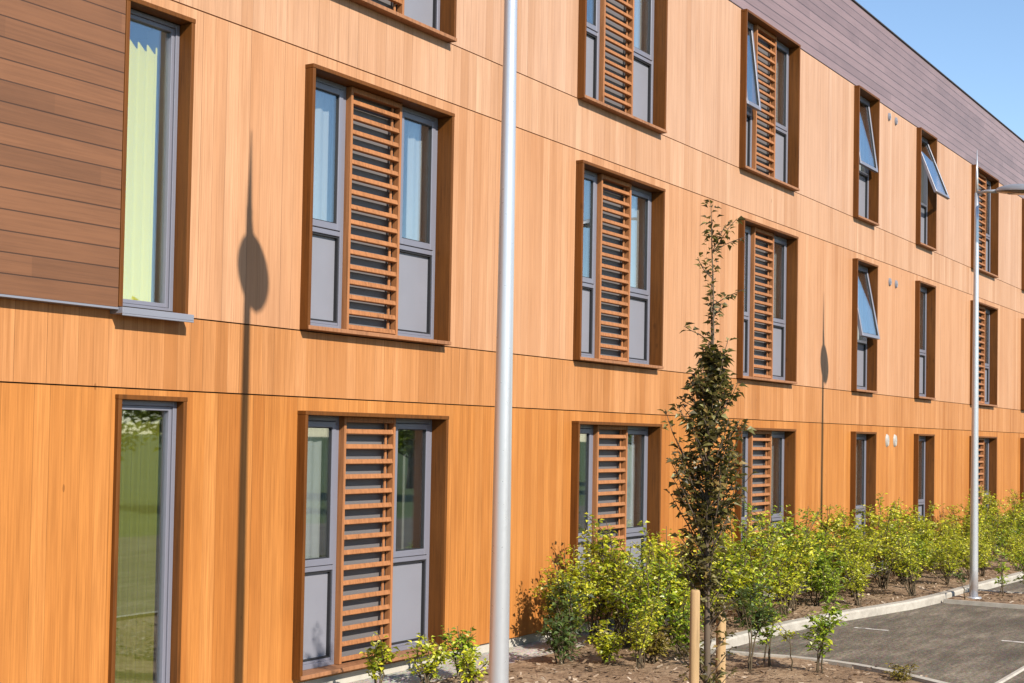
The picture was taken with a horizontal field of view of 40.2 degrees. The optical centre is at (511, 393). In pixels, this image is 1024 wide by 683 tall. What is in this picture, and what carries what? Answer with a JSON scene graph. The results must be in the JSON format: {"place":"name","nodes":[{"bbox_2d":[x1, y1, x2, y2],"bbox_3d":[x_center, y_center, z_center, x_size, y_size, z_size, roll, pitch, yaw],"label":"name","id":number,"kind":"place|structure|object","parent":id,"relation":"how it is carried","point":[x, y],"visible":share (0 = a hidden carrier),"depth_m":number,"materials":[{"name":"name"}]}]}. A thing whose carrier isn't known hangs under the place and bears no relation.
{"place":"outdoors","nodes":[
{"label":"outdoors","id":0,"kind":"place"},
{"bbox_2d":[349,543,999,682],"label":"gravel strip","id":1,"kind":"object","parent":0,"point":[527,650],"visible":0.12,"depth_m":13.35,"materials":[{"name":"gravel"}]},
{"bbox_2d":[557,529,637,640],"bbox_3d":[0.900,1.965,14.396,0.840,1.152,0.905,1,-2,12],"label":"hedge shrub","id":2,"kind":"object","parent":1,"relation":"on","point":[603,608],"visible":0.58,"depth_m":14.30,"materials":[{"name":"green plant"}]},
{"bbox_2d":[617,547,1022,647],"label":"planting bed","id":3,"kind":"object","parent":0,"point":[877,591],"visible":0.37,"depth_m":19.43,"materials":[{"name":"brown soil"}]},
{"bbox_2d":[577,512,645,640],"bbox_3d":[0.957,1.875,14.406,0.750,1.335,1.046,2,-2,-32],"label":"hedge shrub","id":4,"kind":"object","parent":3,"relation":"on","point":[611,561],"visible":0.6,"depth_m":14.27,"materials":[{"name":"green plant"}]},
{"bbox_2d":[614,552,685,628],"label":"hedge shrub","id":5,"kind":"object","parent":3,"relation":"on","point":[633,562],"visible":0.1,"depth_m":14.97,"materials":[{"name":"green plant"}]},
{"bbox_2d":[634,520,716,643],"bbox_3d":[1.634,1.927,14.282,0.705,1.246,0.984,0,-2,34],"label":"hedge shrub","id":6,"kind":"object","parent":3,"relation":"on","point":[659,555],"visible":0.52,"depth_m":14.17,"materials":[{"name":"green plant"}]},
{"bbox_2d":[654,537,716,625],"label":"hedge shrub","id":7,"kind":"object","parent":3,"relation":"on","point":[684,578],"visible":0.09,"depth_m":14.63,"materials":[{"name":"green plant"}]},
{"bbox_2d":[640,530,759,629],"bbox_3d":[1.903,1.984,15.002,1.317,1.190,1.239,0,-2,29],"label":"hedge shrub","id":8,"kind":"object","parent":3,"relation":"on","point":[735,575],"visible":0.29,"depth_m":15.10,"materials":[{"name":"green plant"}]},
{"bbox_2d":[678,543,749,621],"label":"hedge shrub","id":9,"kind":"object","parent":3,"relation":"on","point":[738,552],"visible":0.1,"depth_m":15.93,"materials":[{"name":"green plant"}]},
{"bbox_2d":[695,518,799,627],"bbox_3d":[2.623,1.985,15.612,1.247,1.252,1.234,2,-2,-23],"label":"hedge shrub","id":10,"kind":"object","parent":3,"relation":"on","point":[760,574],"visible":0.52,"depth_m":15.67,"materials":[{"name":"green plant"}]},
{"bbox_2d":[725,511,795,606],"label":"hedge shrub","id":11,"kind":"object","parent":3,"relation":"on","point":[760,532],"visible":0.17,"depth_m":17.45,"materials":[{"name":"green plant"}]},
{"bbox_2d":[730,549,801,618],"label":"hedge shrub","id":12,"kind":"object","parent":3,"relation":"on","point":[778,589],"visible":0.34,"depth_m":16.13,"materials":[{"name":"green plant"}]},
{"bbox_2d":[729,500,834,599],"bbox_3d":[3.558,2.058,18.218,1.417,1.298,1.402,2,-2,-19],"label":"hedge shrub","id":13,"kind":"object","parent":3,"relation":"on","point":[784,526],"visible":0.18,"depth_m":18.42,"materials":[{"name":"green plant"}]},
{"bbox_2d":[745,521,829,603],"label":"hedge shrub","id":14,"kind":"object","parent":3,"relation":"on","point":[791,538],"visible":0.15,"depth_m":17.73,"materials":[{"name":"green plant"}]},
{"bbox_2d":[753,530,823,614],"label":"hedge shrub","id":15,"kind":"object","parent":3,"relation":"on","point":[777,549],"visible":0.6,"depth_m":16.66,"materials":[{"name":"green plant"}]},
{"bbox_2d":[778,525,821,610],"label":"hedge shrub","id":16,"kind":"object","parent":3,"relation":"on","point":[798,559],"visible":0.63,"depth_m":17.08,"materials":[{"name":"green plant"}]},
{"bbox_2d":[790,527,843,595],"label":"hedge shrub","id":17,"kind":"object","parent":3,"relation":"on","point":[814,594],"visible":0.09,"depth_m":18.90,"materials":[{"name":"green plant"}]},
{"bbox_2d":[774,504,866,583],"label":"hedge shrub","id":18,"kind":"object","parent":3,"relation":"on","point":[837,523],"visible":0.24,"depth_m":19.27,"materials":[{"name":"green plant"}]},
{"bbox_2d":[792,545,851,605],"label":"hedge shrub","id":19,"kind":"object","parent":3,"relation":"on","point":[816,568],"visible":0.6,"depth_m":17.66,"materials":[{"name":"green plant"}]},
{"bbox_2d":[802,540,848,601],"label":"hedge shrub","id":20,"kind":"object","parent":3,"relation":"on","point":[832,563],"visible":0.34,"depth_m":18.04,"materials":[{"name":"green plant"}]},
{"bbox_2d":[811,563,846,606],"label":"hedge shrub","id":21,"kind":"object","parent":3,"relation":"on","point":[835,581],"visible":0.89,"depth_m":17.39,"materials":[{"name":"green plant"}]},
{"bbox_2d":[808,505,888,584],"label":"hedge shrub","id":22,"kind":"object","parent":3,"relation":"on","point":[854,526],"visible":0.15,"depth_m":20.39,"materials":[{"name":"green plant"}]},
{"bbox_2d":[837,543,872,605],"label":"hedge shrub","id":23,"kind":"object","parent":3,"relation":"on","point":[856,584],"visible":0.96,"depth_m":17.76,"materials":[{"name":"green plant"}]},
{"bbox_2d":[824,531,886,597],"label":"hedge shrub","id":24,"kind":"object","parent":3,"relation":"on","point":[856,540],"visible":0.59,"depth_m":18.73,"materials":[{"name":"green plant"}]},
{"bbox_2d":[829,504,885,581],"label":"hedge shrub","id":25,"kind":"object","parent":3,"relation":"on","point":[871,523],"visible":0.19,"depth_m":20.77,"materials":[{"name":"green plant"}]},
{"bbox_2d":[825,527,896,593],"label":"hedge shrub","id":26,"kind":"object","parent":3,"relation":"on","point":[866,556],"visible":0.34,"depth_m":19.29,"materials":[{"name":"green plant"}]},
{"bbox_2d":[867,513,901,579],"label":"hedge shrub","id":27,"kind":"object","parent":3,"relation":"on","point":[881,577],"visible":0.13,"depth_m":21.24,"materials":[{"name":"green plant"}]},
{"bbox_2d":[859,507,914,588],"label":"hedge shrub","id":28,"kind":"object","parent":3,"relation":"on","point":[885,554],"visible":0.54,"depth_m":19.81,"materials":[{"name":"green plant"}]},
{"bbox_2d":[865,493,936,575],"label":"hedge shrub","id":29,"kind":"object","parent":3,"relation":"on","point":[892,509],"visible":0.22,"depth_m":22.00,"materials":[{"name":"green plant"}]},
{"bbox_2d":[881,521,921,579],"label":"hedge shrub","id":30,"kind":"object","parent":3,"relation":"on","point":[900,534],"visible":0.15,"depth_m":21.20,"materials":[{"name":"green plant"}]},
{"bbox_2d":[876,540,928,584],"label":"hedge shrub","id":31,"kind":"object","parent":3,"relation":"on","point":[919,545],"visible":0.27,"depth_m":20.53,"materials":[{"name":"green plant"}]},
{"bbox_2d":[885,523,930,595],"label":"hedge shrub","id":32,"kind":"object","parent":3,"relation":"on","point":[905,560],"visible":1,"depth_m":19.01,"materials":[{"name":"green plant"}]},
{"bbox_2d":[890,500,948,559],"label":"hedge shrub","id":33,"kind":"object","parent":3,"relation":"on","point":[911,518],"visible":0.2,"depth_m":23.34,"materials":[{"name":"green plant"}]},
{"bbox_2d":[902,515,949,576],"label":"hedge shrub","id":34,"kind":"object","parent":3,"relation":"on","point":[926,535],"visible":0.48,"depth_m":21.80,"materials":[{"name":"green plant"}]},
{"bbox_2d":[909,503,951,544],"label":"hedge shrub","id":35,"kind":"object","parent":3,"relation":"on","point":[929,514],"visible":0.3,"depth_m":23.65,"materials":[{"name":"green plant"}]},
{"bbox_2d":[922,539,969,584],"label":"hedge shrub","id":36,"kind":"object","parent":3,"relation":"on","point":[949,569],"visible":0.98,"depth_m":20.62,"materials":[{"name":"green plant"}]},
{"bbox_2d":[933,531,969,567],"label":"hedge shrub","id":37,"kind":"object","parent":3,"relation":"on","point":[947,539],"visible":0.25,"depth_m":22.83,"materials":[{"name":"green plant"}]},
{"bbox_2d":[942,521,965,564],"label":"hedge shrub","id":38,"kind":"object","parent":3,"relation":"on","point":[954,531],"visible":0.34,"depth_m":23.50,"materials":[{"name":"green plant"}]},
{"bbox_2d":[939,511,989,561],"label":"hedge shrub","id":39,"kind":"object","parent":3,"relation":"on","point":[980,520],"visible":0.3,"depth_m":24.34,"materials":[{"name":"green plant"}]},
{"bbox_2d":[940,485,994,540],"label":"hedge shrub","id":40,"kind":"object","parent":3,"relation":"on","point":[983,506],"visible":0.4,"depth_m":26.32,"materials":[{"name":"green plant"}]},
{"bbox_2d":[943,536,991,579],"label":"hedge shrub","id":41,"kind":"object","parent":3,"relation":"on","point":[980,561],"visible":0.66,"depth_m":21.44,"materials":[{"name":"green plant"}]},
{"bbox_2d":[955,490,1004,551],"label":"hedge shrub","id":42,"kind":"object","parent":3,"relation":"on","point":[994,511],"visible":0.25,"depth_m":26.88,"materials":[{"name":"green plant"}]},
{"bbox_2d":[964,527,1004,576],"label":"hedge shrub","id":43,"kind":"object","parent":3,"relation":"on","point":[983,566],"visible":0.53,"depth_m":22.04,"materials":[{"name":"green plant"}]},
{"bbox_2d":[979,523,1002,560],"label":"hedge shrub","id":44,"kind":"object","parent":3,"relation":"on","point":[996,541],"visible":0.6,"depth_m":24.99,"materials":[{"name":"green plant"}]},
{"bbox_2d":[980,513,1018,557],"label":"hedge shrub","id":45,"kind":"object","parent":3,"relation":"on","point":[1001,537],"visible":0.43,"depth_m":25.68,"materials":[{"name":"green plant"}]},
{"bbox_2d":[991,489,1023,531],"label":"hedge shrub","id":46,"kind":"object","parent":3,"relation":"on","point":[1015,496],"visible":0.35,"depth_m":29.42,"materials":[{"name":"green plant"}]},
{"bbox_2d":[993,499,1023,555],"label":"hedge shrub","id":47,"kind":"object","parent":3,"relation":"on","point":[1011,520],"visible":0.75,"depth_m":26.17,"materials":[{"name":"green plant"}]},
{"bbox_2d":[994,512,1023,548],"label":"hedge shrub","id":48,"kind":"object","parent":3,"relation":"on","point":[1019,525],"visible":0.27,"depth_m":27.43,"materials":[{"name":"green plant"}]},
{"bbox_2d":[1001,534,1023,570],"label":"hedge shrub","id":49,"kind":"object","parent":3,"relation":"on","point":[1015,553],"visible":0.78,"depth_m":22.97,"materials":[{"name":"green plant"}]},
{"bbox_2d":[726,580,1023,682],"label":"road","id":50,"kind":"structure","parent":0,"point":[951,643],"depth_m":15.07,"materials":[{"name":"grey asphalt"}]},
{"bbox_2d":[430,644,922,682],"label":"planting bed","id":51,"kind":"object","parent":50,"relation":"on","point":[627,661],"visible":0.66,"depth_m":12.54,"materials":[{"name":"brown soil"}]},
{"bbox_2d":[359,632,399,682],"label":"young plant","id":52,"kind":"object","parent":51,"relation":"on","point":[379,650],"visible":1,"depth_m":11.03,"materials":[{"name":"green plant"}]},
{"bbox_2d":[400,633,454,682],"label":"young plant","id":53,"kind":"object","parent":51,"relation":"on","point":[438,655],"visible":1,"depth_m":11.66,"materials":[{"name":"green plant"}]},
{"bbox_2d":[435,625,477,679],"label":"young plant","id":54,"kind":"object","parent":51,"relation":"on","point":[454,657],"visible":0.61,"depth_m":12.01,"materials":[{"name":"green plant"}]},
{"bbox_2d":[457,644,488,682],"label":"young plant","id":55,"kind":"object","parent":51,"relation":"on","point":[469,668],"visible":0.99,"depth_m":11.47,"materials":[{"name":"green plant"}]},
{"bbox_2d":[488,0,516,682],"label":"lamp post","id":56,"kind":"object","parent":51,"relation":"on","point":[499,606],"visible":1,"depth_m":8.00,"materials":[{"name":"metal"}]},
{"bbox_2d":[534,604,582,664],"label":"dark shrub","id":57,"kind":"object","parent":51,"relation":"on","point":[559,640],"visible":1,"depth_m":12.79,"materials":[{"name":"green plant"}]},
{"bbox_2d":[538,571,594,651],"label":"dark shrub","id":58,"kind":"object","parent":51,"relation":"on","point":[554,603],"visible":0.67,"depth_m":13.53,"materials":[{"name":"green plant"}]},
{"bbox_2d":[529,544,605,648],"bbox_3d":[0.545,2.007,13.850,0.767,1.019,0.827,1,-2,4],"label":"hedge shrub","id":59,"kind":"object","parent":51,"relation":"on","point":[585,585],"visible":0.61,"depth_m":13.86,"materials":[{"name":"green plant"}]},
{"bbox_2d":[584,619,635,663],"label":"shrub","id":60,"kind":"object","parent":51,"relation":"on","point":[606,647],"visible":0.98,"depth_m":12.84,"materials":[{"name":"green plant"}]},
{"bbox_2d":[597,537,672,647],"bbox_3d":[1.245,1.974,13.873,0.831,1.113,0.611,3,-2,-44],"label":"hedge shrub","id":61,"kind":"object","parent":51,"relation":"on","point":[639,590],"visible":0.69,"depth_m":13.85,"materials":[{"name":"green plant"}]},
{"bbox_2d":[625,591,665,667],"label":"hedge shrub","id":62,"kind":"object","parent":51,"relation":"on","point":[642,640],"visible":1,"depth_m":12.69,"materials":[{"name":"green plant"}]},
{"bbox_2d":[605,558,689,650],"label":"hedge shrub","id":63,"kind":"object","parent":51,"relation":"on","point":[674,615],"visible":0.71,"depth_m":13.59,"materials":[{"name":"green plant"}]},
{"bbox_2d":[629,624,675,663],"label":"shrub","id":64,"kind":"object","parent":51,"relation":"on","point":[655,648],"visible":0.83,"depth_m":13.02,"materials":[{"name":"green plant"}]},
{"bbox_2d":[665,608,703,657],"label":"shrub","id":65,"kind":"object","parent":51,"relation":"on","point":[677,634],"visible":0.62,"depth_m":13.43,"materials":[{"name":"green plant"}]},
{"bbox_2d":[689,589,699,682],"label":"wooden stake","id":66,"kind":"object","parent":51,"relation":"on","point":[694,635],"visible":1,"depth_m":7.73,"materials":[{"name":"wood"}]},
{"bbox_2d":[658,199,757,682],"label":"young tree","id":67,"kind":"object","parent":51,"relation":"on","point":[709,390],"visible":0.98,"depth_m":8.01,"materials":[{"name":"green plant"}]},
{"bbox_2d":[715,611,725,682],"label":"wooden stake","id":68,"kind":"object","parent":51,"relation":"on","point":[721,626],"visible":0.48,"depth_m":8.13,"materials":[{"name":"wood"}]},
{"bbox_2d":[728,581,787,672],"bbox_3d":[2.213,2.092,12.598,0.566,0.847,0.481,2,-2,-16],"label":"sapling","id":69,"kind":"object","parent":51,"relation":"on","point":[758,616],"visible":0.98,"depth_m":12.57,"materials":[{"name":"green plant"}]},
{"bbox_2d":[749,597,790,666],"bbox_3d":[2.397,2.201,12.938,0.332,0.660,0.429,-1,-2,41],"label":"sapling","id":70,"kind":"object","parent":51,"relation":"on","point":[767,634],"visible":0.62,"depth_m":12.93,"materials":[{"name":"green plant"}]},
{"bbox_2d":[774,618,798,670],"bbox_3d":[2.450,2.266,12.522,0.184,0.507,0.271,1,-2,-11],"label":"sapling","id":71,"kind":"object","parent":51,"relation":"on","point":[786,634],"visible":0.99,"depth_m":12.51,"materials":[{"name":"green plant"}]},
{"bbox_2d":[797,590,850,672],"bbox_3d":[2.793,2.141,12.496,0.437,0.768,0.540,0,-2,32],"label":"sapling","id":72,"kind":"object","parent":51,"relation":"on","point":[823,622],"visible":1,"depth_m":12.48,"materials":[{"name":"green plant"}]},
{"bbox_2d":[883,662,918,681],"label":"shrub","id":73,"kind":"object","parent":51,"relation":"on","point":[900,675],"visible":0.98,"depth_m":12.29,"materials":[{"name":"green plant"}]},
{"bbox_2d":[701,648,947,682],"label":"kerb","id":74,"kind":"structure","parent":50,"relation":"on","point":[858,666],"depth_m":12.99,"materials":[{"name":"concrete"}]},
{"bbox_2d":[683,571,1023,648],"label":"kerb","id":75,"kind":"structure","parent":50,"relation":"on","point":[740,638],"depth_m":17.44,"materials":[{"name":"concrete"}]},
{"bbox_2d":[944,599,1023,608],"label":"kerb","id":76,"kind":"structure","parent":50,"relation":"on","point":[987,604],"depth_m":18.63,"materials":[{"name":"concrete"}]},
{"bbox_2d":[947,591,1023,604],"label":"planting pit","id":77,"kind":"object","parent":50,"relation":"on","point":[994,597],"visible":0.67,"depth_m":19.23,"materials":[{"name":"brown soil"}]},
{"bbox_2d":[419,545,1023,682],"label":"bark chips","id":78,"kind":"object","parent":77,"relation":"on","point":[713,636],"visible":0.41,"depth_m":13.13,"materials":[{"name":"wood"}]},
{"bbox_2d":[966,151,1023,598],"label":"lamp post","id":79,"kind":"object","parent":77,"relation":"on","point":[1014,189],"visible":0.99,"depth_m":19.20,"materials":[{"name":"metal"}]},
{"bbox_2d":[989,549,1014,595],"bbox_3d":[6.876,2.507,19.574,0.348,0.654,0.470,0,-2,32],"label":"sapling","id":80,"kind":"object","parent":77,"relation":"on","point":[1001,569],"visible":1,"depth_m":19.54,"materials":[{"name":"green plant"}]},
{"bbox_2d":[1011,547,1023,583],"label":"sapling","id":81,"kind":"object","parent":77,"relation":"on","point":[1020,566],"visible":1,"depth_m":19.75,"materials":[{"name":"green plant"}]},
{"bbox_2d":[995,666,1023,682],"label":"kerb","id":82,"kind":"structure","parent":50,"relation":"on","point":[1011,675],"depth_m":12.99,"materials":[{"name":"concrete"}]},
{"bbox_2d":[855,0,1023,139],"label":"sky","id":83,"kind":"structure","parent":0,"point":[978,45],"materials":[{"name":"blue"}]},
{"label":"ground","id":84,"kind":"structure","parent":0,"visible":0},
{"bbox_2d":[0,0,1023,682],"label":"apartment building","id":85,"kind":"structure","parent":84,"relation":"on","point":[248,290],"depth_m":12.85,"materials":[{"name":"wood"}]},
{"bbox_2d":[108,394,187,682],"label":"window","id":86,"kind":"structure","parent":85,"relation":"in","point":[145,621],"depth_m":10.05,"materials":[{"name":"glass"}]},
{"bbox_2d":[110,0,195,322],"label":"window","id":87,"kind":"structure","parent":85,"relation":"in","point":[156,174],"depth_m":10.07,"materials":[{"name":"glass"}]},
{"bbox_2d":[292,411,448,680],"bbox_3d":[-1.328,1.240,12.081,0.498,2.140,1.994,0,-2,32],"label":"window","id":88,"kind":"structure","parent":85,"relation":"in","point":[352,583],"depth_m":12.05,"materials":[{"name":"brown wood"}]},
{"bbox_2d":[299,63,454,344],"bbox_3d":[-1.279,-1.548,12.166,0.498,2.140,1.994,0,-2,32],"label":"window","id":89,"kind":"structure","parent":85,"relation":"in","point":[360,276],"depth_m":12.15,"materials":[{"name":"brown wood"}]},
{"bbox_2d":[349,0,456,42],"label":"window","id":90,"kind":"structure","parent":85,"relation":"in","point":[435,18],"depth_m":12.77,"materials":[{"name":"brown metal"}]},
{"bbox_2d":[568,421,661,621],"bbox_3d":[1.021,1.394,15.792,0.498,2.140,1.994,0,-2,32],"label":"window","id":91,"kind":"structure","parent":85,"relation":"in","point":[616,466],"depth_m":15.91,"materials":[{"name":"grey metal"}]},
{"bbox_2d":[573,160,665,368],"bbox_3d":[1.071,-1.393,15.877,0.498,2.140,1.994,0,-2,32],"label":"window","id":92,"kind":"structure","parent":85,"relation":"in","point":[618,312],"depth_m":15.95,"materials":[{"name":"brown wood"}]},
{"bbox_2d":[577,0,667,133],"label":"window","id":93,"kind":"structure","parent":85,"relation":"in","point":[622,70],"depth_m":16.11,"materials":[{"name":"brown wood"}]},
{"bbox_2d":[734,427,795,566],"bbox_3d":[3.354,1.548,19.478,0.498,2.140,1.994,0,-2,32],"label":"window","id":94,"kind":"structure","parent":85,"relation":"in","point":[769,452],"depth_m":19.69,"materials":[{"name":"wood"}]},
{"bbox_2d":[736,218,798,383],"bbox_3d":[3.404,-1.239,19.563,0.498,2.140,1.994,0,-2,32],"label":"window","id":95,"kind":"structure","parent":85,"relation":"in","point":[767,256],"depth_m":19.71,"materials":[{"name":"wood"}]},
{"bbox_2d":[738,9,800,191],"bbox_3d":[3.454,-4.043,19.648,0.498,2.140,1.994,0,-2,32],"label":"window","id":96,"kind":"structure","parent":85,"relation":"in","point":[769,127],"depth_m":19.77,"materials":[{"name":"wood"}]},
{"bbox_2d":[850,431,876,538],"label":"window","id":97,"kind":"structure","parent":85,"relation":"in","point":[863,444],"depth_m":23.32,"materials":[{"name":"brown metal"}]},
{"bbox_2d":[851,258,879,392],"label":"window","id":98,"kind":"structure","parent":85,"relation":"in","point":[865,332],"depth_m":23.37,"materials":[{"name":"glass"}]},
{"bbox_2d":[853,85,879,225],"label":"window","id":99,"kind":"structure","parent":85,"relation":"in","point":[866,105],"depth_m":23.45,"materials":[{"name":"brown metal"}]},
{"bbox_2d":[913,434,934,545],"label":"window","id":100,"kind":"structure","parent":85,"relation":"in","point":[924,444],"depth_m":26.25,"materials":[{"name":"brown metal"}]},
{"bbox_2d":[914,280,935,399],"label":"window","id":101,"kind":"structure","parent":85,"relation":"in","point":[925,293],"depth_m":26.32,"materials":[{"name":"brown metal"}]},
{"bbox_2d":[915,127,949,250],"bbox_3d":[7.641,-3.775,26.023,0.755,2.140,1.064,0,-2,32],"label":"window","id":102,"kind":"structure","parent":85,"relation":"in","point":[929,181],"depth_m":26.25,"materials":[{"name":"brown metal"}]},
{"bbox_2d":[969,436,996,531],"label":"window","id":103,"kind":"structure","parent":85,"relation":"in","point":[987,446],"depth_m":30.28,"materials":[{"name":"wood"}]},
{"bbox_2d":[970,300,997,406],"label":"window","id":104,"kind":"structure","parent":85,"relation":"in","point":[988,315],"depth_m":30.34,"materials":[{"name":"wood"}]},
{"bbox_2d":[970,164,998,277],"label":"window","id":105,"kind":"structure","parent":85,"relation":"in","point":[988,202],"depth_m":30.22,"materials":[{"name":"wood"}]},
{"bbox_2d":[1020,438,1023,511],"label":"window","id":106,"kind":"structure","parent":85,"relation":"in","point":[1021,439],"depth_m":32.55,"materials":[{"name":"brown metal"}]},
{"bbox_2d":[1020,318,1023,409],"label":"window","id":107,"kind":"structure","parent":85,"relation":"in","point":[1022,319],"depth_m":32.62,"materials":[{"name":"brown metal"}]},
{"bbox_2d":[1021,198,1023,290],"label":"window","id":108,"kind":"structure","parent":85,"relation":"in","point":[1022,258],"depth_m":32.71,"materials":[{"name":"brown metal"}]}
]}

